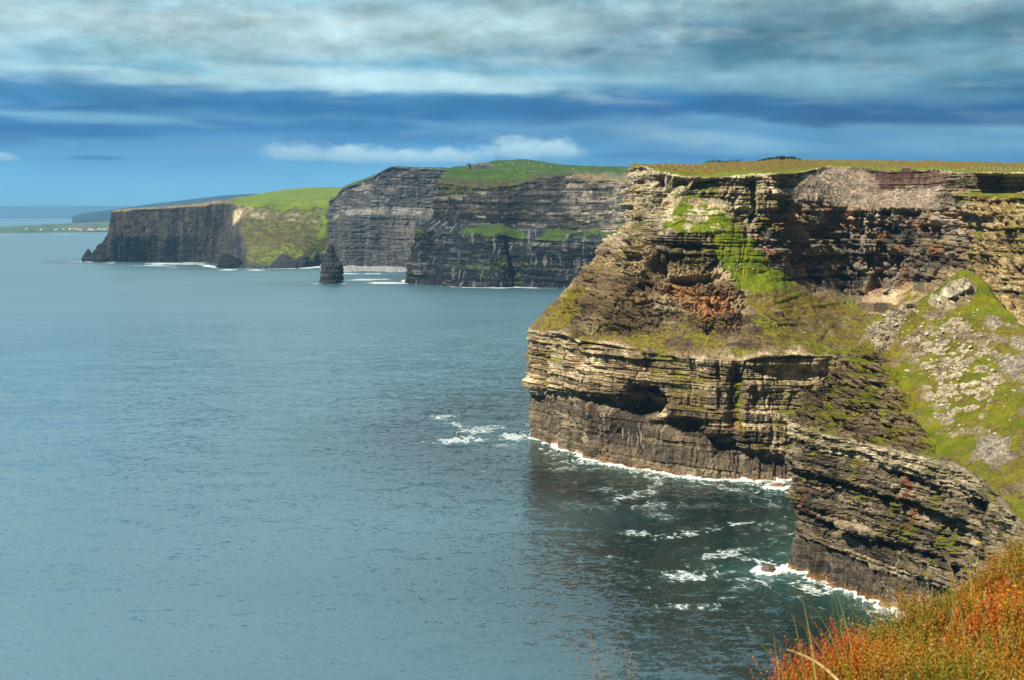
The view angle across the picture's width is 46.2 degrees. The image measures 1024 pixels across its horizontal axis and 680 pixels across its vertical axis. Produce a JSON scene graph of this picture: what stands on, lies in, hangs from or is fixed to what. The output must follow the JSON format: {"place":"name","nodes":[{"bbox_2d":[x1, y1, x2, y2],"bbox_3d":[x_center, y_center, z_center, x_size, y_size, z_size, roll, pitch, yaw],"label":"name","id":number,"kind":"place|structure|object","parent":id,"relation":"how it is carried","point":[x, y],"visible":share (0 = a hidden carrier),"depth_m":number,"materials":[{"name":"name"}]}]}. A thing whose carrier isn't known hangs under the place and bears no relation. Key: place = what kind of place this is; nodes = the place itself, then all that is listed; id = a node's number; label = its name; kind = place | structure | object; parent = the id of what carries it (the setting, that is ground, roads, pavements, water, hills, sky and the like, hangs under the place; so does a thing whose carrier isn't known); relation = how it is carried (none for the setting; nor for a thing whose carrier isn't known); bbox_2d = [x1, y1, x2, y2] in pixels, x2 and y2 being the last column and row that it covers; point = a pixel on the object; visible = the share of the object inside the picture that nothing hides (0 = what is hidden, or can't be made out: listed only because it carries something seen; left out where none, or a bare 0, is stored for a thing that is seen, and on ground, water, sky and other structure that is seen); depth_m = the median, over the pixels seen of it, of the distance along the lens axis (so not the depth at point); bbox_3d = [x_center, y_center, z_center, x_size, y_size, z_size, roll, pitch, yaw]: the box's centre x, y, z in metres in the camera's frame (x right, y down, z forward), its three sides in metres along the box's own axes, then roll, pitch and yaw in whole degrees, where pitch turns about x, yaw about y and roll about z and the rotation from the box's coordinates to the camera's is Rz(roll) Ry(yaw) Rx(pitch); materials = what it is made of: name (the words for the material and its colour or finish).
{"place":"outdoors","nodes":[
{"label":"outdoors","id":0,"kind":"place"},
{"bbox_2d":[0,222,109,232],"bbox_3d":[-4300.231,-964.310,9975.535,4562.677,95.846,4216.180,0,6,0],"label":"coast","id":1,"kind":"structure","parent":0,"point":[47,228],"depth_m":8727.00},
{"bbox_2d":[0,206,132,218],"bbox_3d":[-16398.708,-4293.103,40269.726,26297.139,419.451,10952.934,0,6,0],"label":"hazy hills","id":2,"kind":"structure","parent":0,"point":[38,212],"depth_m":36980.93,"materials":[{"name":"blue"}]},
{"bbox_2d":[72,194,255,222],"bbox_3d":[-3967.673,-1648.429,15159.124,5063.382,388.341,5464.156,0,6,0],"label":"blue hills","id":3,"kind":"structure","parent":0,"point":[101,216],"depth_m":14336.15,"materials":[{"name":"blue"}]},
{"bbox_2d":[106,187,342,267],"bbox_3d":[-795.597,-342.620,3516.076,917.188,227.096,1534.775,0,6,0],"label":"green headland","id":4,"kind":"structure","parent":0,"point":[287,228],"depth_m":3088.86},
{"bbox_2d":[88,232,108,261],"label":"rock shoulder","id":5,"kind":"object","parent":4,"relation":"attached to","point":[99,253],"visible":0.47,"depth_m":3155.21},
{"bbox_2d":[216,253,242,267],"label":"rock promontory","id":6,"kind":"structure","parent":4,"relation":"on","point":[226,260],"depth_m":2795.34,"materials":[{"name":"grey stone"}]},
{"bbox_2d":[320,265,406,271],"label":"beach","id":7,"kind":"structure","parent":0,"point":[350,268],"depth_m":2680.97,"materials":[{"name":"grey stone"}]},
{"bbox_2d":[327,166,448,267],"bbox_3d":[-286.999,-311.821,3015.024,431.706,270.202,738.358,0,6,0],"label":"sea cliff","id":8,"kind":"structure","parent":0,"point":[378,219],"depth_m":2762.21,"materials":[{"name":"grey stone"}]},
{"bbox_2d":[0,219,947,679],"bbox_3d":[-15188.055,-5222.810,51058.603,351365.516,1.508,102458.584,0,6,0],"label":"sea","id":9,"kind":"structure","parent":0,"point":[210,471],"depth_m":510.02,"materials":[{"name":"liquid"}]},
{"bbox_2d":[81,249,91,261],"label":"rock pinnacle","id":10,"kind":"object","parent":9,"relation":"in","point":[86,255],"visible":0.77,"depth_m":3172.59,"materials":[{"name":"grey stone"}]},
{"bbox_2d":[319,245,343,283],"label":"sea stack","id":11,"kind":"object","parent":9,"relation":"in","point":[331,271],"visible":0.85,"depth_m":2159.69,"materials":[{"name":"grey stone"}]},
{"bbox_2d":[761,564,775,571],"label":"wet rock","id":12,"kind":"object","parent":9,"relation":"in","point":[768,568],"visible":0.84,"depth_m":418.11,"materials":[{"name":"brown stone"}]},
{"bbox_2d":[769,482,785,486],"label":"shore rock","id":13,"kind":"object","parent":9,"relation":"in","point":[778,484],"visible":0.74,"depth_m":547.13,"materials":[{"name":"brown stone"}]},
{"bbox_2d":[0,0,1023,205],"label":"sky","id":14,"kind":"structure","parent":0,"point":[103,102],"materials":[{"name":"blue"}]},
{"bbox_2d":[404,159,631,287],"bbox_3d":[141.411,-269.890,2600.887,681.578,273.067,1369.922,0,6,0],"label":"sea cliff","id":15,"kind":"structure","parent":0,"point":[504,224],"depth_m":2118.90,"materials":[{"name":"grey stone"}]},
{"bbox_2d":[521,159,1023,480],"bbox_3d":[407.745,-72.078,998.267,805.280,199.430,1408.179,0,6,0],"label":"headland","id":16,"kind":"structure","parent":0,"point":[655,343],"depth_m":634.53,"materials":[{"name":"brown stone"}]},
{"bbox_2d":[706,158,800,162],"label":"hedge","id":17,"kind":"object","parent":16,"relation":"on","point":[736,161],"visible":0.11,"depth_m":1015.86,"materials":[{"name":"green plant"}]},
{"bbox_2d":[757,155,795,160],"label":"treeline","id":18,"kind":"object","parent":16,"relation":"on","point":[781,158],"visible":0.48,"depth_m":1215.55,"materials":[{"name":"green plant"}]},
{"bbox_2d":[931,166,1019,171],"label":"fence","id":19,"kind":"object","parent":16,"relation":"on","point":[978,168],"visible":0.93,"depth_m":660.14,"materials":[{"name":"wood"}]},
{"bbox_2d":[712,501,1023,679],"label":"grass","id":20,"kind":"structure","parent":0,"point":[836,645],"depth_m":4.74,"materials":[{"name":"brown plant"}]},
{"bbox_2d":[783,269,1023,612],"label":"grassy buttress","id":21,"kind":"structure","parent":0,"point":[883,463],"depth_m":385.67,"materials":[{"name":"brown stone"}]},
{"bbox_2d":[935,296,940,302],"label":"boulder","id":22,"kind":"object","parent":21,"relation":"on","point":[937,298],"visible":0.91,"depth_m":438.02,"materials":[{"name":"grey stone"}]},
{"bbox_2d":[941,288,957,298],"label":"boulder","id":23,"kind":"object","parent":21,"relation":"on","point":[948,293],"visible":0.95,"depth_m":433.99,"materials":[{"name":"grey stone"}]},
{"bbox_2d":[956,288,963,294],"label":"boulder","id":24,"kind":"object","parent":21,"relation":"on","point":[959,291],"visible":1,"depth_m":436.27,"materials":[{"name":"beige stone"}]},
{"bbox_2d":[964,282,971,290],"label":"boulder","id":25,"kind":"object","parent":21,"relation":"on","point":[967,285],"visible":1,"depth_m":434.27,"materials":[{"name":"beige stone"}]},
{"bbox_2d":[906,626,1023,678],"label":"ground","id":26,"kind":"structure","parent":0,"point":[979,651],"depth_m":5.29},
{"bbox_2d":[567,626,637,679],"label":"seed grass","id":27,"kind":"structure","parent":26,"relation":"on","point":[601,658],"depth_m":3.77,"materials":[{"name":"brown plant"}]},
{"bbox_2d":[750,519,1023,679],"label":"heather","id":28,"kind":"object","parent":26,"relation":"on","point":[956,657],"visible":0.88,"depth_m":5.03,"materials":[{"name":"orange plant"}]},
{"bbox_2d":[786,649,838,679],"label":"straw stalk","id":29,"kind":"object","parent":28,"relation":"on","point":[821,666],"visible":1,"depth_m":4.29,"materials":[{"name":"beige plant"}]},
{"bbox_2d":[976,541,980,582],"bbox_3d":[2.286,1.161,5.903,0.031,0.347,0.030,0,6,0],"label":"yellow flower","id":30,"kind":"object","parent":28,"relation":"on","point":[978,561],"visible":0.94,"depth_m":5.89,"materials":[{"name":"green plant"}]},
{"bbox_2d":[1007,589,1008,630],"bbox_3d":[2.141,1.187,5.185,0.021,0.223,0.015,0,6,0],"label":"yellow flower","id":31,"kind":"object","parent":28,"relation":"on","point":[1008,605],"visible":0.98,"depth_m":5.18,"materials":[{"name":"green plant"}]},
{"bbox_2d":[1014,585,1015,635],"bbox_3d":[2.153,1.161,5.144,0.021,0.224,0.015,0,6,0],"label":"yellow flower","id":32,"kind":"object","parent":28,"relation":"on","point":[1015,610],"visible":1,"depth_m":5.14,"materials":[{"name":"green plant"}]},
{"bbox_2d":[1018,592,1020,629],"bbox_3d":[2.189,1.196,5.175,0.021,0.223,0.015,0,6,0],"label":"yellow flower","id":33,"kind":"object","parent":28,"relation":"on","point":[1020,610],"visible":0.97,"depth_m":5.17,"materials":[{"name":"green plant"}]}
]}

